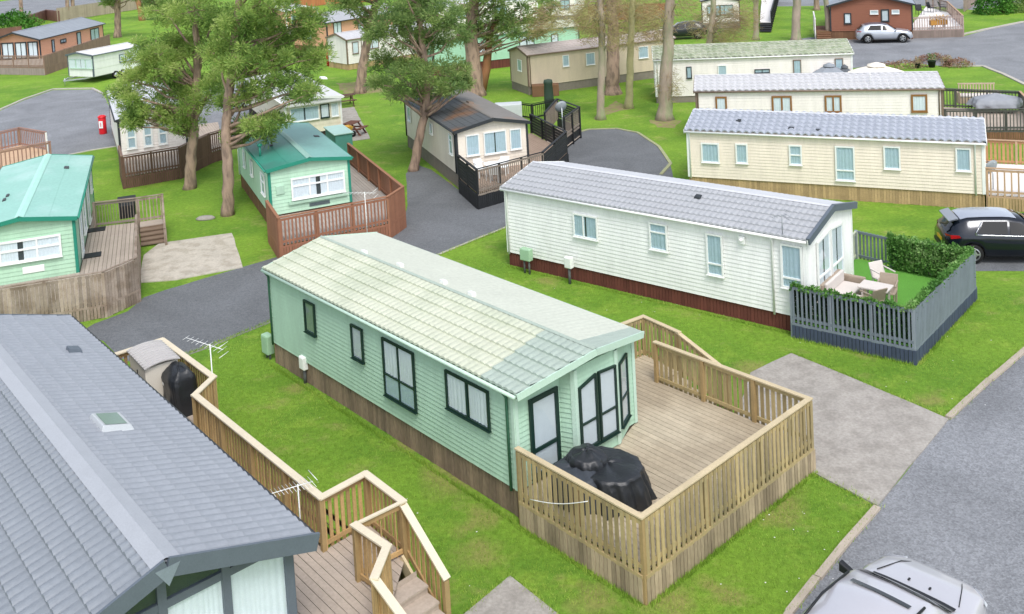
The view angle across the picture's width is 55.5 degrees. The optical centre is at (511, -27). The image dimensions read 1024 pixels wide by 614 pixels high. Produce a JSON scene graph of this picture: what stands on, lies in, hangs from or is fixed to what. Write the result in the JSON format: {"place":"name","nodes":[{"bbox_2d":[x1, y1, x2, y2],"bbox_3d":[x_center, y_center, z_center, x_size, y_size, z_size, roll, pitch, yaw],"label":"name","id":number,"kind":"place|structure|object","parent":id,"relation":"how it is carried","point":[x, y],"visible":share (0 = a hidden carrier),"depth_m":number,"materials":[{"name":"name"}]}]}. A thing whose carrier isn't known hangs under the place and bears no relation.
{"place":"outdoors","nodes":[
{"label":"outdoors","id":0,"kind":"place"},
{"bbox_2d":[0,0,99,21],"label":"road","id":1,"kind":"structure","parent":0,"point":[34,6],"depth_m":180.06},
{"bbox_2d":[0,81,248,153],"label":"road","id":2,"kind":"structure","parent":0,"point":[67,120],"depth_m":66.21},
{"bbox_2d":[87,129,672,360],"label":"road","id":3,"kind":"structure","parent":0,"point":[442,214],"depth_m":35.31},
{"bbox_2d":[543,98,581,146],"bbox_3d":[2.853,8.139,52.804,1.771,1.763,5.037,-2,4,13],"label":"storage pen","id":4,"kind":"object","parent":3,"relation":"on","point":[574,133],"visible":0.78,"depth_m":52.65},
{"bbox_2d":[0,0,1023,613],"bbox_3d":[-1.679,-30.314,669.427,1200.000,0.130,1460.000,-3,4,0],"label":"grass","id":5,"kind":"structure","parent":0,"point":[386,148],"depth_m":26.41,"materials":[{"name":"plant"}]},
{"bbox_2d":[0,8,47,29],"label":"hedge","id":6,"kind":"object","parent":5,"relation":"on","point":[24,23],"visible":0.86,"depth_m":132.44,"materials":[{"name":"green plant"}]},
{"bbox_2d":[0,127,51,168],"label":"timber deck","id":7,"kind":"structure","parent":5,"relation":"on","point":[22,151],"depth_m":54.17,"materials":[{"name":"brown wood"}]},
{"bbox_2d":[0,154,94,285],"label":"static caravan","id":8,"kind":"object","parent":5,"relation":"on","point":[46,209],"visible":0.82,"depth_m":35.04,"materials":[{"name":"green plastic"}]},
{"bbox_2d":[0,234,62,266],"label":"window","id":9,"kind":"structure","parent":8,"relation":"in","point":[49,246],"depth_m":34.13,"materials":[{"name":"white glass"}]},
{"bbox_2d":[0,17,105,59],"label":"holiday lodge","id":10,"kind":"structure","parent":5,"relation":"on","point":[41,40],"depth_m":97.08,"materials":[{"name":"orange wood"}]},
{"bbox_2d":[0,34,110,74],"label":"timber deck","id":11,"kind":"structure","parent":5,"relation":"on","point":[52,63],"depth_m":89.95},
{"bbox_2d":[0,193,167,321],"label":"timber deck","id":12,"kind":"structure","parent":5,"relation":"on","point":[117,287],"depth_m":32.45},
{"bbox_2d":[117,195,135,218],"bbox_3d":[-16.303,9.904,41.208,0.720,0.800,0.680,-5,4,-20],"label":"plant stand","id":13,"kind":"object","parent":12,"relation":"on","point":[126,212],"visible":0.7,"depth_m":40.99,"materials":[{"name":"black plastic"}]},
{"bbox_2d":[56,0,136,21],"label":"boundary fence","id":14,"kind":"object","parent":5,"relation":"on","point":[84,10],"visible":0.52,"depth_m":147.47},
{"bbox_2d":[63,42,138,81],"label":"touring caravan","id":15,"kind":"object","parent":5,"relation":"on","point":[94,62],"visible":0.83,"depth_m":82.72,"materials":[{"name":"metal"}]},
{"bbox_2d":[96,0,141,37],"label":"pine tree","id":16,"kind":"object","parent":5,"relation":"on","point":[116,5],"visible":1,"depth_m":116.32,"materials":[{"name":"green plant"}]},
{"bbox_2d":[107,81,187,165],"bbox_3d":[-21.335,8.508,56.662,3.782,3.205,10.904,-5,4,-25],"label":"static caravan","id":17,"kind":"object","parent":5,"relation":"on","point":[144,140],"visible":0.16,"depth_m":52.02,"materials":[{"name":"beige plastic"}]},
{"bbox_2d":[0,314,319,613],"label":"holiday lodge","id":18,"kind":"structure","parent":5,"relation":"on","point":[125,488],"depth_m":15.43,"materials":[{"name":"tile"}]},
{"bbox_2d":[89,412,133,431],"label":"roof window","id":19,"kind":"structure","parent":18,"relation":"in","point":[113,421],"depth_m":17.88,"materials":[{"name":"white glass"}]},
{"bbox_2d":[125,555,296,613],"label":"window","id":20,"kind":"structure","parent":18,"relation":"in","point":[265,586],"depth_m":14.46,"materials":[{"name":"glass"}]},
{"bbox_2d":[99,0,233,189],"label":"pine tree","id":21,"kind":"object","parent":5,"relation":"on","point":[182,120],"visible":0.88,"depth_m":46.11,"materials":[{"name":"green plant"}]},
{"bbox_2d":[118,122,221,188],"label":"timber deck","id":22,"kind":"structure","parent":5,"relation":"on","point":[209,143],"depth_m":48.92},
{"bbox_2d":[141,233,242,282],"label":"concrete slab","id":23,"kind":"structure","parent":5,"relation":"on","point":[183,259],"depth_m":36.86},
{"bbox_2d":[194,0,339,216],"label":"pine tree","id":24,"kind":"object","parent":5,"relation":"on","point":[242,24],"visible":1,"depth_m":41.77,"materials":[{"name":"green plant"}]},
{"bbox_2d":[115,337,450,613],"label":"timber deck","id":25,"kind":"structure","parent":5,"relation":"on","point":[363,567],"depth_m":17.67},
{"bbox_2d":[127,340,179,395],"bbox_3d":[-8.859,9.961,24.121,0.866,1.246,1.400,-6,5,-38],"label":"storage box","id":26,"kind":"object","parent":25,"relation":"on","point":[151,361],"visible":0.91,"depth_m":23.77,"materials":[{"name":"beige plastic"}]},
{"bbox_2d":[161,361,196,416],"bbox_3d":[-8.040,10.009,23.543,0.690,1.135,0.954,-6,5,-38],"label":"barbecue","id":27,"kind":"object","parent":25,"relation":"on","point":[179,383],"visible":0.85,"depth_m":23.22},
{"bbox_2d":[237,122,352,221],"bbox_3d":[-9.921,8.692,43.688,3.712,3.236,8.254,-5,4,-24],"label":"static caravan","id":28,"kind":"object","parent":5,"relation":"on","point":[300,167],"visible":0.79,"depth_m":40.57,"materials":[{"name":"green plastic"}]},
{"bbox_2d":[290,170,345,200],"bbox_3d":[-8.002,8.767,40.216,2.280,0.922,0.080,-5,4,-24],"label":"window","id":29,"kind":"structure","parent":28,"relation":"in","point":[305,187],"depth_m":40.24,"materials":[{"name":"clear glass"}]},
{"bbox_2d":[245,72,344,135],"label":"static caravan","id":30,"kind":"object","parent":5,"relation":"on","point":[326,110],"visible":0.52,"depth_m":55.41,"materials":[{"name":"beige plastic"}]},
{"bbox_2d":[290,105,319,121],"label":"window","id":31,"kind":"structure","parent":30,"relation":"in","point":[308,113],"depth_m":54.92,"materials":[{"name":"clear glass"}]},
{"bbox_2d":[265,143,406,258],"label":"timber deck","id":32,"kind":"structure","parent":5,"relation":"on","point":[386,206],"depth_m":37.97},
{"bbox_2d":[323,124,353,151],"bbox_3d":[-9.098,8.983,51.239,1.040,1.560,2.320,-5,4,-24],"label":"storage box","id":33,"kind":"object","parent":5,"relation":"on","point":[340,135],"visible":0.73,"depth_m":50.36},
{"bbox_2d":[288,3,391,49],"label":"holiday lodge","id":34,"kind":"structure","parent":5,"relation":"on","point":[342,23],"depth_m":94.88,"materials":[{"name":"orange wood"}]},
{"bbox_2d":[342,107,369,140],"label":"concrete slab","id":35,"kind":"structure","parent":5,"relation":"on","point":[349,113],"depth_m":61.03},
{"bbox_2d":[323,0,409,93],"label":"pine tree","id":36,"kind":"object","parent":5,"relation":"on","point":[361,80],"visible":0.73,"depth_m":69.71,"materials":[{"name":"green plant"}]},
{"bbox_2d":[325,21,434,69],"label":"static caravan","id":37,"kind":"object","parent":5,"relation":"on","point":[347,46],"visible":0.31,"depth_m":82.11,"materials":[{"name":"white metal"}]},
{"bbox_2d":[361,0,476,171],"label":"pine tree","id":38,"kind":"object","parent":5,"relation":"on","point":[420,40],"visible":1,"depth_m":47.31,"materials":[{"name":"green plant"}]},
{"bbox_2d":[260,232,644,518],"bbox_3d":[-1.858,9.434,24.829,4.032,3.275,11.214,-6,5,-41],"label":"static caravan","id":39,"kind":"object","parent":5,"relation":"on","point":[473,378],"visible":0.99,"depth_m":22.50,"materials":[{"name":"green plastic"}]},
{"bbox_2d":[302,299,316,337],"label":"window","id":40,"kind":"structure","parent":39,"relation":"in","point":[308,307],"depth_m":25.93,"materials":[{"name":"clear glass"}]},
{"bbox_2d":[349,323,364,364],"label":"window","id":41,"kind":"structure","parent":39,"relation":"in","point":[356,333],"depth_m":24.21,"materials":[{"name":"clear glass"}]},
{"bbox_2d":[381,337,417,414],"bbox_3d":[-2.675,9.442,22.883,0.080,1.442,1.320,-6,5,-41],"label":"window","id":42,"kind":"structure","parent":39,"relation":"in","point":[398,364],"depth_m":22.86,"materials":[{"name":"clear glass"}]},
{"bbox_2d":[444,369,491,433],"bbox_3d":[-0.983,9.196,20.951,0.080,0.892,1.510,-6,5,-41],"label":"window","id":43,"kind":"structure","parent":39,"relation":"in","point":[465,399],"depth_m":20.94,"materials":[{"name":"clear glass"}]},
{"bbox_2d":[528,386,561,480],"bbox_3d":[0.710,9.635,20.376,0.860,1.722,0.080,-6,5,-41],"label":"door","id":44,"kind":"structure","parent":39,"relation":"in","point":[544,416],"depth_m":20.41,"materials":[{"name":"clear glass"}]},
{"bbox_2d":[578,373,601,445],"bbox_3d":[1.659,9.401,20.790,0.580,1.571,0.080,-6,5,-41],"label":"window","id":45,"kind":"structure","parent":39,"relation":"in","point":[588,391],"depth_m":20.83,"materials":[{"name":"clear glass"}]},
{"bbox_2d":[597,364,620,442],"bbox_3d":[2.113,9.350,21.194,0.600,1.572,0.080,-6,5,-41],"label":"window","id":46,"kind":"structure","parent":39,"relation":"in","point":[606,377],"depth_m":21.22,"materials":[{"name":"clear glass"}]},
{"bbox_2d":[618,352,631,428],"bbox_3d":[2.532,9.339,21.789,0.080,1.472,0.620,-2,4,23],"label":"window","id":47,"kind":"structure","parent":39,"relation":"in","point":[626,415],"depth_m":21.82,"materials":[{"name":"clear glass"}]},
{"bbox_2d":[401,87,530,187],"bbox_3d":[-2.482,7.961,49.132,3.852,3.176,9.754,-5,4,-20],"label":"static caravan","id":48,"kind":"object","parent":5,"relation":"on","point":[468,126],"visible":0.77,"depth_m":45.40,"materials":[{"name":"beige plastic"}]},
{"bbox_2d":[465,134,479,156],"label":"window","id":49,"kind":"structure","parent":48,"relation":"in","point":[472,141],"depth_m":44.47,"materials":[{"name":"clear glass"}]},
{"bbox_2d":[483,130,506,155],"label":"window","id":50,"kind":"structure","parent":48,"relation":"in","point":[495,142],"depth_m":44.85,"materials":[{"name":"clear glass"}]},
{"bbox_2d":[434,0,538,30],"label":"static caravan","id":51,"kind":"object","parent":5,"relation":"on","point":[528,2],"visible":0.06,"depth_m":106.48,"materials":[{"name":"green plastic"}]},
{"bbox_2d":[445,0,561,96],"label":"pine tree","id":52,"kind":"object","parent":5,"relation":"on","point":[474,12],"visible":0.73,"depth_m":66.34,"materials":[{"name":"green plant"}]},
{"bbox_2d":[428,20,579,74],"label":"static caravan","id":53,"kind":"object","parent":5,"relation":"on","point":[500,58],"visible":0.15,"depth_m":78.15,"materials":[{"name":"green plastic"}]},
{"bbox_2d":[464,576,556,613],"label":"concrete slab","id":54,"kind":"structure","parent":5,"relation":"on","point":[507,596],"depth_m":17.60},
{"bbox_2d":[457,114,568,208],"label":"timber deck","id":55,"kind":"structure","parent":5,"relation":"on","point":[554,149],"depth_m":43.11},
{"bbox_2d":[507,29,675,94],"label":"static caravan","id":56,"kind":"object","parent":5,"relation":"on","point":[568,64],"visible":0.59,"depth_m":67.32,"materials":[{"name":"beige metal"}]},
{"bbox_2d":[566,0,626,120],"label":"bare tree","id":57,"kind":"object","parent":5,"relation":"on","point":[600,33],"visible":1,"depth_m":56.85,"materials":[{"name":"brown plant"}]},
{"bbox_2d":[521,0,681,95],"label":"bare tree","id":58,"kind":"object","parent":5,"relation":"on","point":[612,86],"visible":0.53,"depth_m":64.31,"materials":[{"name":"brown wood"}]},
{"bbox_2d":[614,0,659,108],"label":"bare tree","id":59,"kind":"object","parent":5,"relation":"on","point":[630,42],"visible":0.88,"depth_m":59.55,"materials":[{"name":"brown plant"}]},
{"bbox_2d":[514,314,815,605],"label":"timber deck","id":60,"kind":"structure","parent":5,"relation":"on","point":[705,459],"depth_m":19.78,"materials":[{"name":"wood"}]},
{"bbox_2d":[551,456,596,515],"bbox_3d":[1.335,10.241,19.635,1.025,0.717,1.312,-6,5,-42],"label":"furniture cover","id":61,"kind":"object","parent":60,"relation":"on","point":[564,465],"visible":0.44,"depth_m":19.34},
{"bbox_2d":[565,443,608,471],"bbox_3d":[1.512,10.119,19.810,1.109,0.919,0.960,0,5,40],"label":"furniture cover","id":62,"kind":"object","parent":60,"relation":"on","point":[586,457],"visible":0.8,"depth_m":19.61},
{"bbox_2d":[590,446,656,520],"bbox_3d":[1.931,10.217,19.685,1.929,0.692,1.567,0,5,40],"label":"furniture cover","id":63,"kind":"object","parent":60,"relation":"on","point":[621,476],"visible":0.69,"depth_m":19.20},
{"bbox_2d":[637,0,705,121],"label":"bare tree","id":64,"kind":"object","parent":5,"relation":"on","point":[665,98],"visible":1,"depth_m":55.84,"materials":[{"name":"brown plant"}]},
{"bbox_2d":[499,161,857,330],"bbox_3d":[5.228,8.519,32.337,11.257,3.357,4.011,0,5,39],"label":"static caravan","id":65,"kind":"object","parent":5,"relation":"on","point":[731,251],"visible":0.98,"depth_m":30.42,"materials":[{"name":"plastic"}]},
{"bbox_2d":[572,213,598,241],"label":"window","id":66,"kind":"structure","parent":65,"relation":"in","point":[585,227],"depth_m":32.19,"materials":[{"name":"clear glass"}]},
{"bbox_2d":[648,222,668,253],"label":"window","id":67,"kind":"structure","parent":65,"relation":"in","point":[658,239],"depth_m":30.45,"materials":[{"name":"clear glass"}]},
{"bbox_2d":[705,233,724,278],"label":"window","id":68,"kind":"structure","parent":65,"relation":"in","point":[714,242],"depth_m":29.25,"materials":[{"name":"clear glass"}]},
{"bbox_2d":[780,243,803,289],"bbox_3d":[7.961,8.382,27.717,0.690,1.322,0.080,0,5,39],"label":"window","id":69,"kind":"structure","parent":65,"relation":"in","point":[791,257],"depth_m":27.75,"materials":[{"name":"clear glass"}]},
{"bbox_2d":[816,229,831,288],"bbox_3d":[9.139,8.438,28.417,0.080,1.692,1.040,0,5,39],"label":"window","id":70,"kind":"structure","parent":65,"relation":"in","point":[823,245],"depth_m":28.45,"materials":[{"name":"clear glass"}]},
{"bbox_2d":[830,222,844,273],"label":"window","id":71,"kind":"structure","parent":65,"relation":"in","point":[837,231],"depth_m":29.32,"materials":[{"name":"clear glass"}]},
{"bbox_2d":[673,20,706,38],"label":"parked car","id":72,"kind":"object","parent":5,"relation":"on","point":[683,32],"visible":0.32,"depth_m":88.13,"materials":[{"name":"grey paint"}]},
{"bbox_2d":[699,0,739,28],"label":"static caravan","id":73,"kind":"object","parent":5,"relation":"on","point":[719,3],"visible":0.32,"depth_m":94.27,"materials":[{"name":"grey tile"}]},
{"bbox_2d":[682,0,763,43],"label":"bare tree","id":74,"kind":"object","parent":5,"relation":"on","point":[710,36],"visible":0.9,"depth_m":78.65,"materials":[{"name":"brown plant"}]},
{"bbox_2d":[651,38,853,102],"bbox_3d":[15.073,6.048,61.860,12.144,3.425,4.012,-3,4,7],"label":"static caravan","id":75,"kind":"object","parent":5,"relation":"on","point":[690,61],"visible":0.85,"depth_m":60.31,"materials":[{"name":"tile"}]},
{"bbox_2d":[760,0,778,31],"bbox_3d":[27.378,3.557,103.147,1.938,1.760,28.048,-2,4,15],"label":"mobile home","id":76,"kind":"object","parent":5,"relation":"on","point":[769,9],"visible":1,"depth_m":97.27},
{"bbox_2d":[790,0,801,39],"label":"bare tree","id":77,"kind":"object","parent":5,"relation":"on","point":[796,17],"visible":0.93,"depth_m":83.49,"materials":[{"name":"brown plant"}]},
{"bbox_2d":[693,71,945,115],"bbox_3d":[15.736,6.805,50.726,12.164,3.265,3.612,-2,4,13],"label":"static caravan","id":78,"kind":"object","parent":5,"relation":"on","point":[919,93],"visible":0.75,"depth_m":49.26,"materials":[{"name":"beige metal"}]},
{"bbox_2d":[771,96,791,111],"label":"window","id":79,"kind":"structure","parent":78,"relation":"in","point":[779,103],"depth_m":49.44,"materials":[{"name":"clear glass"}]},
{"bbox_2d":[824,95,841,112],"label":"window","id":80,"kind":"structure","parent":78,"relation":"in","point":[833,103],"depth_m":48.88,"materials":[{"name":"clear glass"}]},
{"bbox_2d":[911,94,927,112],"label":"window","id":81,"kind":"structure","parent":78,"relation":"in","point":[919,104],"depth_m":47.98,"materials":[{"name":"clear glass"}]},
{"bbox_2d":[683,108,986,207],"bbox_3d":[13.610,7.535,41.403,11.794,3.235,3.922,-2,4,24],"label":"static caravan","id":82,"kind":"object","parent":5,"relation":"on","point":[933,160],"visible":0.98,"depth_m":39.71,"materials":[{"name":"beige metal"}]},
{"bbox_2d":[701,142,719,163],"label":"window","id":83,"kind":"structure","parent":82,"relation":"in","point":[710,154],"depth_m":41.67,"materials":[{"name":"clear glass"}]},
{"bbox_2d":[735,143,748,164],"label":"window","id":84,"kind":"structure","parent":82,"relation":"in","point":[741,150],"depth_m":41.13,"materials":[{"name":"clear glass"}]},
{"bbox_2d":[789,145,802,165],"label":"window","id":85,"kind":"structure","parent":82,"relation":"in","point":[795,151],"depth_m":40.23,"materials":[{"name":"clear glass"}]},
{"bbox_2d":[835,146,855,181],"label":"window","id":86,"kind":"structure","parent":82,"relation":"in","point":[844,155],"depth_m":39.47,"materials":[{"name":"clear glass"}]},
{"bbox_2d":[883,146,900,170],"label":"window","id":87,"kind":"structure","parent":82,"relation":"in","point":[891,154],"depth_m":38.72,"materials":[{"name":"clear glass"}]},
{"bbox_2d":[955,148,971,172],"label":"window","id":88,"kind":"structure","parent":82,"relation":"in","point":[963,155],"depth_m":37.68,"materials":[{"name":"clear glass"}]},
{"bbox_2d":[738,353,947,505],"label":"concrete slab","id":89,"kind":"structure","parent":5,"relation":"on","point":[871,442],"depth_m":22.77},
{"bbox_2d":[826,0,915,39],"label":"holiday lodge","id":90,"kind":"structure","parent":5,"relation":"on","point":[848,18],"depth_m":82.22,"materials":[{"name":"brown wood"}]},
{"bbox_2d":[848,62,901,71],"bbox_3d":[20.897,6.438,55.721,3.196,2.750,3.196,-5,4,-23],"label":"parasol","id":91,"kind":"object","parent":5,"relation":"on","point":[879,67],"visible":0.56,"depth_m":55.30,"materials":[{"name":"fabric"}]},
{"bbox_2d":[789,230,976,365],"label":"garden platform","id":92,"kind":"structure","parent":5,"relation":"on","point":[940,313],"depth_m":26.99,"materials":[{"name":"wood"}]},
{"bbox_2d":[820,269,865,310],"bbox_3d":[9.689,9.303,28.523,0.800,0.750,1.740,0,5,39],"label":"corner sofa","id":93,"kind":"object","parent":92,"relation":"on","point":[840,281],"visible":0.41,"depth_m":28.72,"materials":[{"name":"beige wicker"}]},
{"bbox_2d":[789,280,914,311],"bbox_3d":[9.223,8.822,26.543,3.409,0.412,0.300,0,5,36],"label":"ivy garland","id":94,"kind":"object","parent":92,"relation":"attached to","point":[892,303],"visible":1,"depth_m":26.56,"materials":[{"name":"green plant"}]},
{"bbox_2d":[794,288,917,341],"bbox_3d":[9.307,9.330,26.643,3.462,1.119,0.273,0,5,36],"label":"ivy backing","id":95,"kind":"object","parent":92,"relation":"on","point":[867,313],"visible":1,"depth_m":26.56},
{"bbox_2d":[857,279,893,300],"bbox_3d":[10.482,9.326,28.027,0.850,0.680,0.600,0,5,39],"label":"garden table","id":96,"kind":"object","parent":92,"relation":"on","point":[867,285],"visible":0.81,"depth_m":27.99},
{"bbox_2d":[877,272,898,301],"bbox_3d":[10.939,9.221,28.326,0.540,0.801,0.636,-1,4,30],"label":"garden chair","id":97,"kind":"object","parent":92,"relation":"on","point":[889,278],"visible":0.58,"depth_m":28.45,"materials":[{"name":"beige wicker"}]},
{"bbox_2d":[885,231,975,278],"bbox_3d":[12.898,8.801,30.102,2.740,1.289,0.471,0,5,42],"label":"ivy hedge","id":98,"kind":"object","parent":92,"relation":"on","point":[928,251],"visible":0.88,"depth_m":30.20,"materials":[{"name":"green plant"}]},
{"bbox_2d":[907,245,975,308],"bbox_3d":[12.202,8.597,27.502,0.384,0.460,5.239,0,5,42],"label":"ivy garland","id":99,"kind":"object","parent":92,"relation":"attached to","point":[923,293],"visible":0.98,"depth_m":27.27,"materials":[{"name":"green plant"}]},
{"bbox_2d":[913,0,963,37],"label":"timber deck","id":100,"kind":"structure","parent":5,"relation":"on","point":[954,26],"depth_m":81.48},
{"bbox_2d":[943,88,1023,141],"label":"timber deck","id":101,"kind":"structure","parent":5,"relation":"on","point":[1000,119],"depth_m":47.73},
{"bbox_2d":[956,83,1000,103],"bbox_3d":[25.596,6.588,53.465,2.160,1.020,0.770,-2,4,14],"label":"garden bench","id":102,"kind":"object","parent":101,"relation":"on","point":[958,95],"visible":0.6,"depth_m":53.62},
{"bbox_2d":[966,93,1022,107],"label":"furniture cover","id":103,"kind":"object","parent":101,"relation":"on","point":[995,100],"visible":0.98,"depth_m":50.62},
{"bbox_2d":[971,0,1020,15],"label":"bush","id":104,"kind":"object","parent":5,"relation":"on","point":[989,4],"visible":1,"depth_m":93.56,"materials":[{"name":"green plant"}]},
{"bbox_2d":[985,139,1023,211],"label":"timber deck","id":105,"kind":"structure","parent":5,"relation":"on","point":[1008,179],"depth_m":38.44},
{"bbox_2d":[777,0,1020,9],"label":"road","id":106,"kind":"structure","parent":0,"point":[957,4],"depth_m":108.72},
{"bbox_2d":[794,355,1023,613],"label":"road","id":107,"kind":"structure","parent":0,"point":[953,501],"depth_m":19.62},
{"bbox_2d":[783,505,880,613],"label":"kerb","id":108,"kind":"structure","parent":107,"relation":"on","point":[801,596],"depth_m":18.17,"materials":[{"name":"concrete"}]},
{"bbox_2d":[802,554,987,613],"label":"parked car","id":109,"kind":"object","parent":107,"relation":"on","point":[892,584],"visible":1,"depth_m":15.42,"materials":[{"name":"silver metal"}]},
{"bbox_2d":[945,347,1023,418],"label":"kerb","id":110,"kind":"structure","parent":107,"relation":"on","point":[999,371],"depth_m":24.36,"materials":[{"name":"concrete"}]},
{"bbox_2d":[802,22,1023,81],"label":"road","id":111,"kind":"structure","parent":0,"point":[1001,49],"depth_m":75.29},
{"bbox_2d":[855,22,912,43],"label":"parked car","id":112,"kind":"object","parent":111,"relation":"on","point":[868,32],"visible":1,"depth_m":79.88,"materials":[{"name":"silver metal"}]},
{"bbox_2d":[976,255,1023,270],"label":"driveway","id":113,"kind":"structure","parent":0,"point":[1001,264],"depth_m":32.07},
{"bbox_2d":[934,207,1023,263],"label":"parked car","id":114,"kind":"object","parent":113,"relation":"on","point":[992,231],"visible":0.84,"depth_m":32.21,"materials":[{"name":"black paint"}]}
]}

